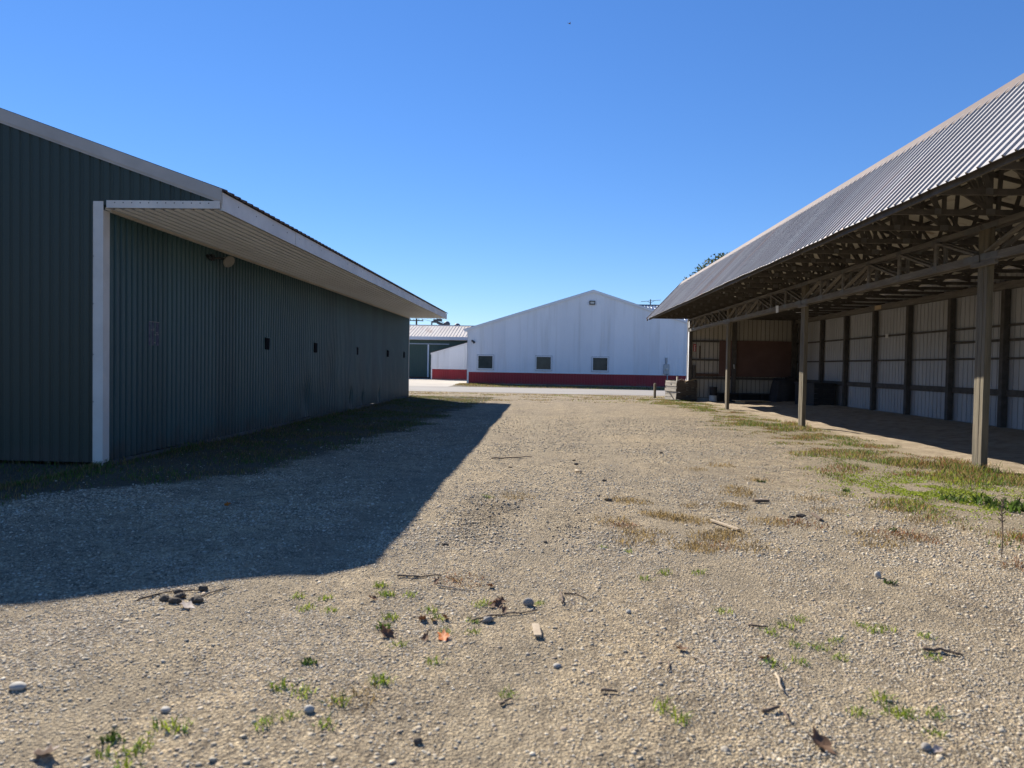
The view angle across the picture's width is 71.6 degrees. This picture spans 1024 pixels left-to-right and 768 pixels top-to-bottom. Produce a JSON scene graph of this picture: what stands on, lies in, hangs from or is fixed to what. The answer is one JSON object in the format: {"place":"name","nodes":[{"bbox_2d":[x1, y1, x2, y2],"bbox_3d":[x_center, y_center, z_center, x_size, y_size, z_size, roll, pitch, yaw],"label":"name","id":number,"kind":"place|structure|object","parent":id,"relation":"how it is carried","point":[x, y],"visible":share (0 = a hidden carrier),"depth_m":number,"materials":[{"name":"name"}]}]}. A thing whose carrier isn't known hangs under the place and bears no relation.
{"place":"outdoors","nodes":[
{"label":"outdoors","id":0,"kind":"place"},
{"bbox_2d":[0,395,492,504],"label":"grass","id":1,"kind":"structure","parent":0,"point":[6,485],"depth_m":12.72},
{"bbox_2d":[409,378,466,385],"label":"pavement","id":2,"kind":"structure","parent":0,"point":[420,382],"depth_m":62.80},
{"bbox_2d":[409,325,471,378],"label":"green barn","id":3,"kind":"structure","parent":0,"point":[425,341],"depth_m":79.03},
{"bbox_2d":[409,351,426,376],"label":"sliding door","id":4,"kind":"structure","parent":3,"relation":"in","point":[417,359],"depth_m":79.01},
{"bbox_2d":[429,351,462,376],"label":"sliding door","id":5,"kind":"structure","parent":3,"relation":"in","point":[429,351],"depth_m":78.97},
{"bbox_2d":[0,378,1023,767],"bbox_3d":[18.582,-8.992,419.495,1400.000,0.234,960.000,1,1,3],"label":"ground","id":6,"kind":"structure","parent":0,"point":[914,436],"depth_m":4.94,"materials":[{"name":"gravel"}]},
{"bbox_2d":[9,681,26,690],"bbox_3d":[-2.364,1.446,3.395,0.084,0.040,0.060,1,2,11],"label":"stone","id":7,"kind":"object","parent":6,"relation":"on","point":[17,686],"visible":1,"depth_m":3.38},
{"bbox_2d":[33,744,59,754],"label":"fallen leaf","id":8,"kind":"object","parent":6,"relation":"on","point":[49,749],"visible":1,"depth_m":2.84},
{"bbox_2d":[89,725,126,744],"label":"weed","id":9,"kind":"object","parent":6,"relation":"on","point":[111,738],"visible":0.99,"depth_m":3.00,"materials":[{"name":"green plant"}]},
{"bbox_2d":[93,745,123,759],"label":"grass tuft","id":10,"kind":"object","parent":6,"relation":"on","point":[100,753],"visible":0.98,"depth_m":2.90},
{"bbox_2d":[109,748,143,767],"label":"grass tuft","id":11,"kind":"object","parent":6,"relation":"on","point":[125,763],"visible":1,"depth_m":2.80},
{"bbox_2d":[107,737,152,760],"bbox_3d":[-1.552,1.492,2.890,0.152,0.057,0.172,2,2,21],"label":"grass tuft","id":12,"kind":"object","parent":6,"relation":"on","point":[133,750],"visible":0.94,"depth_m":2.90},
{"bbox_2d":[132,735,155,752],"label":"grass tuft","id":13,"kind":"object","parent":6,"relation":"on","point":[144,743],"visible":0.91,"depth_m":2.96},
{"bbox_2d":[143,716,176,734],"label":"grass tuft","id":14,"kind":"object","parent":6,"relation":"on","point":[156,724],"visible":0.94,"depth_m":3.12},
{"bbox_2d":[160,706,170,712],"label":"stone","id":15,"kind":"object","parent":6,"relation":"on","point":[165,709],"visible":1,"depth_m":3.25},
{"bbox_2d":[136,589,198,600],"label":"twig","id":16,"kind":"object","parent":6,"relation":"on","point":[138,599],"visible":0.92,"depth_m":4.81,"materials":[{"name":"brown wood"}]},
{"bbox_2d":[168,597,181,603],"bbox_3d":[-2.203,1.421,4.647,0.086,0.049,0.060,1,1,8],"label":"dirt clod","id":17,"kind":"object","parent":6,"relation":"on","point":[173,600],"visible":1,"depth_m":4.63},
{"bbox_2d":[164,710,192,734],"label":"grass tuft","id":18,"kind":"object","parent":6,"relation":"on","point":[178,726],"visible":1,"depth_m":3.08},
{"bbox_2d":[180,600,195,608],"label":"fallen leaf","id":19,"kind":"object","parent":6,"relation":"on","point":[189,604],"visible":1,"depth_m":4.58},
{"bbox_2d":[188,594,203,602],"bbox_3d":[-2.080,1.422,4.677,0.090,0.059,0.082,2,2,43],"label":"dirt clod","id":20,"kind":"object","parent":6,"relation":"on","point":[197,598],"visible":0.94,"depth_m":4.66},
{"bbox_2d":[0,108,447,465],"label":"green shed","id":21,"kind":"structure","parent":6,"relation":"on","point":[104,259],"depth_m":11.50,"materials":[{"name":"metal"}]},
{"bbox_2d":[149,321,158,345],"bbox_3d":[-6.003,-0.843,11.890,0.026,0.400,0.300,1,1,3],"label":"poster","id":22,"kind":"object","parent":21,"relation":"attached to","point":[157,334],"visible":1,"depth_m":11.89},
{"bbox_2d":[206,254,234,266],"bbox_3d":[-5.767,-2.433,13.970,0.214,0.219,0.653,2,2,27],"label":"wall lamp","id":23,"kind":"object","parent":21,"relation":"attached to","point":[228,261],"visible":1,"depth_m":14.06,"materials":[{"name":"metal"}]},
{"bbox_2d":[252,712,278,730],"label":"grass tuft","id":24,"kind":"object","parent":6,"relation":"on","point":[264,721],"visible":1,"depth_m":3.11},
{"bbox_2d":[270,675,300,692],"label":"grass tuft","id":25,"kind":"object","parent":6,"relation":"on","point":[276,686],"visible":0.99,"depth_m":3.44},
{"bbox_2d":[276,708,303,721],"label":"grass tuft","id":26,"kind":"object","parent":6,"relation":"on","point":[292,713],"visible":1,"depth_m":3.18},
{"bbox_2d":[291,680,317,698],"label":"grass tuft","id":27,"kind":"object","parent":6,"relation":"on","point":[305,689],"visible":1,"depth_m":3.40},
{"bbox_2d":[300,656,316,665],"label":"weed","id":28,"kind":"object","parent":6,"relation":"on","point":[305,662],"visible":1,"depth_m":3.72,"materials":[{"name":"green plant"}]},
{"bbox_2d":[304,705,314,712],"bbox_3d":[-0.923,1.480,3.234,0.048,0.035,0.040,1,2,-17],"label":"stone","id":29,"kind":"object","parent":6,"relation":"on","point":[309,708],"visible":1,"depth_m":3.22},
{"bbox_2d":[312,711,337,729],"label":"grass tuft","id":30,"kind":"object","parent":6,"relation":"on","point":[326,724],"visible":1,"depth_m":3.12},
{"bbox_2d":[317,688,353,706],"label":"grass tuft","id":31,"kind":"object","parent":6,"relation":"on","point":[341,700],"visible":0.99,"depth_m":3.33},
{"bbox_2d":[322,683,381,711],"bbox_3d":[-0.748,1.482,3.376,0.295,0.044,0.299,0,2,-36],"label":"grass tuft","id":32,"kind":"object","parent":6,"relation":"on","point":[353,691],"visible":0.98,"depth_m":3.39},
{"bbox_2d":[367,670,395,685],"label":"grass tuft","id":33,"kind":"object","parent":6,"relation":"on","point":[383,675],"visible":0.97,"depth_m":3.55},
{"bbox_2d":[375,619,392,629],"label":"weed","id":34,"kind":"object","parent":6,"relation":"on","point":[388,624],"visible":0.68,"depth_m":4.29,"materials":[{"name":"green plant"}]},
{"bbox_2d":[378,624,396,638],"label":"fallen leaf","id":35,"kind":"object","parent":6,"relation":"on","point":[385,632],"visible":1,"depth_m":4.16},
{"bbox_2d":[413,737,422,744],"bbox_3d":[-0.399,1.513,3.004,0.040,0.030,0.035,1,1,-7],"label":"stone","id":36,"kind":"object","parent":6,"relation":"on","point":[417,740],"visible":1,"depth_m":3.00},
{"bbox_2d":[397,574,440,577],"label":"twig","id":37,"kind":"object","parent":6,"relation":"on","point":[417,575],"visible":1,"depth_m":5.29,"materials":[{"name":"brown wood"}]},
{"bbox_2d":[437,629,449,640],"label":"fallen leaf","id":38,"kind":"object","parent":6,"relation":"on","point":[443,635],"visible":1,"depth_m":4.16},
{"bbox_2d":[430,342,466,379],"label":"white annex","id":39,"kind":"object","parent":6,"relation":"on","point":[447,363],"visible":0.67,"depth_m":73.72,"materials":[{"name":"metal"}]},
{"bbox_2d":[423,569,483,588],"bbox_3d":[-0.434,1.448,5.269,0.467,0.039,0.470,2,2,20],"label":"weed","id":40,"kind":"object","parent":6,"relation":"on","point":[452,579],"visible":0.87,"depth_m":5.27,"materials":[{"name":"brown plant"}]},
{"bbox_2d":[437,584,476,591],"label":"twig","id":41,"kind":"object","parent":6,"relation":"on","point":[455,587],"visible":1,"depth_m":5.05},
{"bbox_2d":[482,616,493,622],"bbox_3d":[-0.151,1.480,4.450,0.077,0.050,0.049,1,2,-13],"label":"stone","id":42,"kind":"object","parent":6,"relation":"on","point":[488,619],"visible":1,"depth_m":4.43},
{"bbox_2d":[493,597,503,608],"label":"fallen leaf","id":43,"kind":"object","parent":6,"relation":"on","point":[498,603],"visible":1,"depth_m":4.72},
{"bbox_2d":[470,610,537,621],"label":"twig","id":44,"kind":"object","parent":6,"relation":"on","point":[476,618],"visible":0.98,"depth_m":4.54,"materials":[{"name":"brown wood"}]},
{"bbox_2d":[498,682,524,698],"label":"grass tuft","id":45,"kind":"object","parent":6,"relation":"on","point":[500,694],"visible":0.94,"depth_m":3.48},
{"bbox_2d":[523,598,533,606],"bbox_3d":[0.110,1.460,4.741,0.078,0.062,0.058,1,2,10],"label":"stone","id":46,"kind":"object","parent":6,"relation":"on","point":[528,602],"visible":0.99,"depth_m":4.72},
{"bbox_2d":[532,623,541,636],"bbox_3d":[0.147,1.473,4.252,0.045,0.012,0.190,1,1,-3],"label":"wood piece","id":47,"kind":"object","parent":6,"relation":"on","point":[536,629],"visible":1,"depth_m":4.22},
{"bbox_2d":[404,383,692,404],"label":"grass","id":48,"kind":"structure","parent":6,"relation":"on","point":[548,386],"depth_m":39.92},
{"bbox_2d":[589,510,631,524],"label":"grass tuft","id":49,"kind":"object","parent":6,"relation":"on","point":[625,521],"visible":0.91,"depth_m":7.40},
{"bbox_2d":[597,519,641,529],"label":"weed","id":50,"kind":"object","parent":6,"relation":"on","point":[633,524],"visible":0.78,"depth_m":7.20,"materials":[{"name":"brown plant"}]},
{"bbox_2d":[612,525,649,535],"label":"grass tuft","id":51,"kind":"object","parent":6,"relation":"on","point":[633,531],"visible":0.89,"depth_m":6.88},
{"bbox_2d":[618,496,653,505],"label":"grass tuft","id":52,"kind":"object","parent":6,"relation":"on","point":[634,500],"visible":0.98,"depth_m":8.43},
{"bbox_2d":[616,532,660,547],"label":"grass tuft","id":53,"kind":"object","parent":6,"relation":"on","point":[622,540],"visible":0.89,"depth_m":6.49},
{"bbox_2d":[626,526,673,540],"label":"grass tuft","id":54,"kind":"object","parent":6,"relation":"on","point":[652,534],"visible":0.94,"depth_m":6.84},
{"bbox_2d":[653,695,677,714],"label":"grass tuft","id":55,"kind":"object","parent":6,"relation":"on","point":[663,706],"visible":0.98,"depth_m":3.32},
{"bbox_2d":[651,512,688,522],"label":"grass tuft","id":56,"kind":"object","parent":6,"relation":"on","point":[671,517],"visible":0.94,"depth_m":7.59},
{"bbox_2d":[666,709,693,726],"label":"grass tuft","id":57,"kind":"object","parent":6,"relation":"on","point":[683,717],"visible":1,"depth_m":3.21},
{"bbox_2d":[665,379,696,400],"bbox_3d":[8.536,0.291,35.872,1.214,1.060,1.222,1,2,-16],"label":"wooden crate","id":58,"kind":"object","parent":6,"relation":"on","point":[683,390],"visible":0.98,"depth_m":35.38,"materials":[{"name":"brown wood"}]},
{"bbox_2d":[669,511,709,524],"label":"grass tuft","id":59,"kind":"object","parent":6,"relation":"on","point":[691,519],"visible":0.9,"depth_m":7.53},
{"bbox_2d":[665,538,718,553],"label":"grass tuft","id":60,"kind":"object","parent":6,"relation":"on","point":[699,547],"visible":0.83,"depth_m":6.32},
{"bbox_2d":[675,539,717,552],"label":"grass tuft","id":61,"kind":"object","parent":6,"relation":"on","point":[695,548],"visible":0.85,"depth_m":6.33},
{"bbox_2d":[683,252,729,279],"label":"tree","id":62,"kind":"object","parent":6,"relation":"on","point":[711,261],"visible":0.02,"depth_m":63.81,"materials":[{"name":"green plant"}]},
{"bbox_2d":[685,528,737,543],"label":"grass tuft","id":63,"kind":"object","parent":6,"relation":"on","point":[709,536],"visible":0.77,"depth_m":6.77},
{"bbox_2d":[709,387,716,400],"bbox_3d":[9.964,0.494,35.166,0.394,0.700,0.400,1,1,3],"label":"bucket","id":64,"kind":"object","parent":6,"relation":"on","point":[712,394],"visible":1,"depth_m":35.01,"materials":[{"name":"plastic"}]},
{"bbox_2d":[692,540,738,551],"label":"weed","id":65,"kind":"object","parent":6,"relation":"on","point":[711,545],"visible":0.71,"depth_m":6.44,"materials":[{"name":"brown plant"}]},
{"bbox_2d":[691,524,742,542],"bbox_3d":[1.960,1.447,6.837,0.544,0.093,0.520,1,2,-14],"label":"grass tuft","id":66,"kind":"object","parent":6,"relation":"on","point":[714,535],"visible":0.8,"depth_m":6.79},
{"bbox_2d":[710,519,740,530],"bbox_3d":[2.177,1.441,7.268,0.035,0.035,0.520,1,2,-15],"label":"wood piece","id":67,"kind":"object","parent":6,"relation":"on","point":[721,523],"visible":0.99,"depth_m":7.25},
{"bbox_2d":[706,529,751,541],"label":"grass tuft","id":68,"kind":"object","parent":6,"relation":"on","point":[735,535],"visible":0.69,"depth_m":6.81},
{"bbox_2d":[715,501,748,511],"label":"grass tuft","id":69,"kind":"object","parent":6,"relation":"on","point":[740,509],"visible":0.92,"depth_m":8.15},
{"bbox_2d":[715,525,753,537],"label":"grass tuft","id":70,"kind":"object","parent":6,"relation":"on","point":[733,532],"visible":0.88,"depth_m":6.94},
{"bbox_2d":[720,489,755,497],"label":"grass tuft","id":71,"kind":"object","parent":6,"relation":"on","point":[733,493],"visible":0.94,"depth_m":9.01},
{"bbox_2d":[716,393,769,401],"bbox_3d":[11.764,0.678,35.081,3.350,0.440,0.320,1,1,3],"label":"bench","id":72,"kind":"object","parent":6,"relation":"on","point":[746,396],"visible":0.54,"depth_m":35.18,"materials":[{"name":"wood"}]},
{"bbox_2d":[733,400,770,403],"bbox_3d":[11.331,0.848,33.632,1.500,0.120,0.900,1,2,-9],"label":"board","id":73,"kind":"object","parent":6,"relation":"on","point":[743,401],"visible":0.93,"depth_m":33.53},
{"bbox_2d":[725,537,783,554],"bbox_3d":[2.145,1.436,6.344,0.476,0.084,0.482,1,1,-7],"label":"grass tuft","id":74,"kind":"object","parent":6,"relation":"on","point":[751,542],"visible":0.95,"depth_m":6.34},
{"bbox_2d":[747,515,790,526],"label":"grass tuft","id":75,"kind":"object","parent":6,"relation":"on","point":[777,524],"visible":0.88,"depth_m":7.37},
{"bbox_2d":[762,705,779,712],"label":"twig","id":76,"kind":"object","parent":6,"relation":"on","point":[767,710],"visible":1,"depth_m":3.29,"materials":[{"name":"brown wood"}]},
{"bbox_2d":[759,652,786,669],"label":"grass tuft","id":77,"kind":"object","parent":6,"relation":"on","point":[772,660],"visible":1,"depth_m":3.85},
{"bbox_2d":[768,376,798,401],"bbox_3d":[13.215,0.277,34.316,1.499,1.331,1.400,1,1,3],"label":"tarp pile","id":78,"kind":"object","parent":6,"relation":"on","point":[781,390],"visible":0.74,"depth_m":33.84,"materials":[{"name":"fabric"}]},
{"bbox_2d":[773,516,828,529],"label":"weed","id":79,"kind":"object","parent":6,"relation":"on","point":[797,521],"visible":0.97,"depth_m":7.31,"materials":[{"name":"brown plant"}]},
{"bbox_2d":[792,493,829,501],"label":"grass tuft","id":80,"kind":"object","parent":6,"relation":"on","point":[804,499],"visible":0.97,"depth_m":8.80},
{"bbox_2d":[794,382,835,405],"bbox_3d":[13.287,0.458,31.263,0.920,1.050,2.400,1,1,3],"label":"wooden bin","id":81,"kind":"object","parent":6,"relation":"on","point":[817,393],"visible":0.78,"depth_m":30.14,"materials":[{"name":"wood"}]},
{"bbox_2d":[806,726,835,753],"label":"fallen leaf","id":82,"kind":"object","parent":6,"relation":"on","point":[824,742],"visible":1,"depth_m":3.02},
{"bbox_2d":[806,640,836,651],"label":"grass tuft","id":83,"kind":"object","parent":6,"relation":"on","point":[816,645],"visible":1,"depth_m":4.12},
{"bbox_2d":[627,398,1023,561],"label":"grass","id":84,"kind":"structure","parent":6,"relation":"on","point":[955,467],"depth_m":11.27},
{"bbox_2d":[809,506,845,514],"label":"grass tuft","id":85,"kind":"object","parent":6,"relation":"on","point":[829,510],"visible":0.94,"depth_m":8.07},
{"bbox_2d":[646,73,1023,468],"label":"open shed","id":86,"kind":"structure","parent":6,"relation":"on","point":[920,240],"depth_m":19.35,"materials":[{"name":"metal"}]},
{"bbox_2d":[831,651,852,661],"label":"grass tuft","id":87,"kind":"object","parent":6,"relation":"on","point":[839,658],"visible":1,"depth_m":3.99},
{"bbox_2d":[845,702,874,717],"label":"grass tuft","id":88,"kind":"object","parent":6,"relation":"on","point":[861,710],"visible":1,"depth_m":3.33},
{"bbox_2d":[841,528,887,539],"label":"grass tuft","id":89,"kind":"object","parent":6,"relation":"on","point":[861,531],"visible":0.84,"depth_m":6.90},
{"bbox_2d":[858,534,905,550],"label":"grass tuft","id":90,"kind":"object","parent":6,"relation":"on","point":[884,542],"visible":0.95,"depth_m":6.55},
{"bbox_2d":[865,686,903,704],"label":"grass tuft","id":91,"kind":"object","parent":6,"relation":"on","point":[884,696],"visible":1,"depth_m":3.48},
{"bbox_2d":[878,703,903,719],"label":"grass tuft","id":92,"kind":"object","parent":6,"relation":"on","point":[886,709],"visible":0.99,"depth_m":3.36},
{"bbox_2d":[869,500,915,512],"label":"grass tuft","id":93,"kind":"object","parent":6,"relation":"on","point":[888,508],"visible":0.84,"depth_m":8.28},
{"bbox_2d":[867,526,934,542],"bbox_3d":[3.798,1.460,6.962,0.590,0.068,0.620,2,2,43],"label":"weed","id":94,"kind":"object","parent":6,"relation":"on","point":[902,535],"visible":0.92,"depth_m":6.93,"materials":[{"name":"brown plant"}]},
{"bbox_2d":[889,704,914,717],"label":"grass tuft","id":95,"kind":"object","parent":6,"relation":"on","point":[905,712],"visible":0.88,"depth_m":3.36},
{"bbox_2d":[894,707,927,719],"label":"grass tuft","id":96,"kind":"object","parent":6,"relation":"on","point":[909,714],"visible":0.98,"depth_m":3.32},
{"bbox_2d":[890,530,947,544],"bbox_3d":[3.921,1.472,6.852,0.515,0.060,0.541,0,2,-25],"label":"weed","id":97,"kind":"object","parent":6,"relation":"on","point":[919,538],"visible":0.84,"depth_m":6.83,"materials":[{"name":"brown plant"}]},
{"bbox_2d":[897,513,948,526],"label":"grass tuft","id":98,"kind":"object","parent":6,"relation":"on","point":[943,523],"visible":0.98,"depth_m":7.56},
{"bbox_2d":[921,742,931,751],"bbox_3d":[1.782,1.562,3.054,0.046,0.035,0.040,1,2,-16],"label":"stone","id":99,"kind":"object","parent":6,"relation":"on","point":[926,746],"visible":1,"depth_m":3.04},
{"bbox_2d":[920,647,941,660],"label":"grass tuft","id":100,"kind":"object","parent":6,"relation":"on","point":[929,654],"visible":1,"depth_m":3.98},
{"bbox_2d":[914,722,950,737],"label":"grass tuft","id":101,"kind":"object","parent":6,"relation":"on","point":[935,731],"visible":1,"depth_m":3.16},
{"bbox_2d":[930,744,943,752],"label":"fallen leaf","id":102,"kind":"object","parent":6,"relation":"on","point":[936,748],"visible":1,"depth_m":3.04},
{"bbox_2d":[925,704,954,721],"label":"grass tuft","id":103,"kind":"object","parent":6,"relation":"on","point":[926,713],"visible":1,"depth_m":3.31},
{"bbox_2d":[922,646,962,655],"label":"twig","id":104,"kind":"object","parent":6,"relation":"on","point":[936,649],"visible":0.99,"depth_m":4.04,"materials":[{"name":"brown wood"}]},
{"bbox_2d":[938,492,967,501],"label":"leafy plant","id":105,"kind":"object","parent":6,"relation":"on","point":[953,498],"visible":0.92,"depth_m":9.02,"materials":[{"name":"green plant"}]},
{"bbox_2d":[956,491,1012,506],"bbox_3d":[5.903,1.421,8.929,0.687,0.167,0.455,2,2,34],"label":"leafy plant","id":106,"kind":"object","parent":6,"relation":"on","point":[987,499],"visible":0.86,"depth_m":8.86,"materials":[{"name":"green plant"}]},
{"bbox_2d":[997,497,1006,557],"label":"dry stalk","id":107,"kind":"object","parent":6,"relation":"on","point":[1002,507],"visible":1,"depth_m":6.12,"materials":[{"name":"brown plant"}]},
{"bbox_2d":[989,555,1022,571],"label":"weed","id":108,"kind":"object","parent":6,"relation":"on","point":[1017,562],"visible":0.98,"depth_m":5.92,"materials":[{"name":"brown plant"}]},
{"bbox_2d":[988,496,1023,513],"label":"leafy plant","id":109,"kind":"object","parent":6,"relation":"on","point":[1015,505],"visible":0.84,"depth_m":8.42,"materials":[{"name":"green plant"}]},
{"bbox_2d":[0,0,1023,325],"label":"sky","id":110,"kind":"structure","parent":0,"point":[487,160],"materials":[{"name":"blue"}]},
{"bbox_2d":[409,386,664,395],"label":"road","id":111,"kind":"structure","parent":0,"point":[535,390],"depth_m":45.87,"materials":[{"name":"concrete"}]},
{"bbox_2d":[464,290,686,386],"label":"white barn","id":112,"kind":"structure","parent":0,"point":[604,340],"depth_m":59.33,"materials":[{"name":"white painted metal siding"},{"name":"red painted metal"},{"name":"glass"}]},
{"bbox_2d":[477,354,493,369],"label":"window","id":113,"kind":"structure","parent":112,"relation":"in","point":[484,362],"depth_m":59.68,"materials":[{"name":"glass"}]},
{"bbox_2d":[535,355,551,370],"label":"window","id":114,"kind":"structure","parent":112,"relation":"in","point":[542,362],"depth_m":59.47,"materials":[{"name":"glass"}]},
{"bbox_2d":[591,356,608,371],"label":"window","id":115,"kind":"structure","parent":112,"relation":"in","point":[599,363],"depth_m":59.26,"materials":[{"name":"glass"}]},
{"bbox_2d":[661,358,670,379],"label":"electric meter","id":116,"kind":"object","parent":112,"relation":"attached to","point":[666,367],"visible":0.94,"depth_m":58.99,"materials":[{"name":"metal"}]},
{"bbox_2d":[638,304,687,320],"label":"silver roofed building","id":117,"kind":"structure","parent":0,"point":[653,307],"depth_m":93.68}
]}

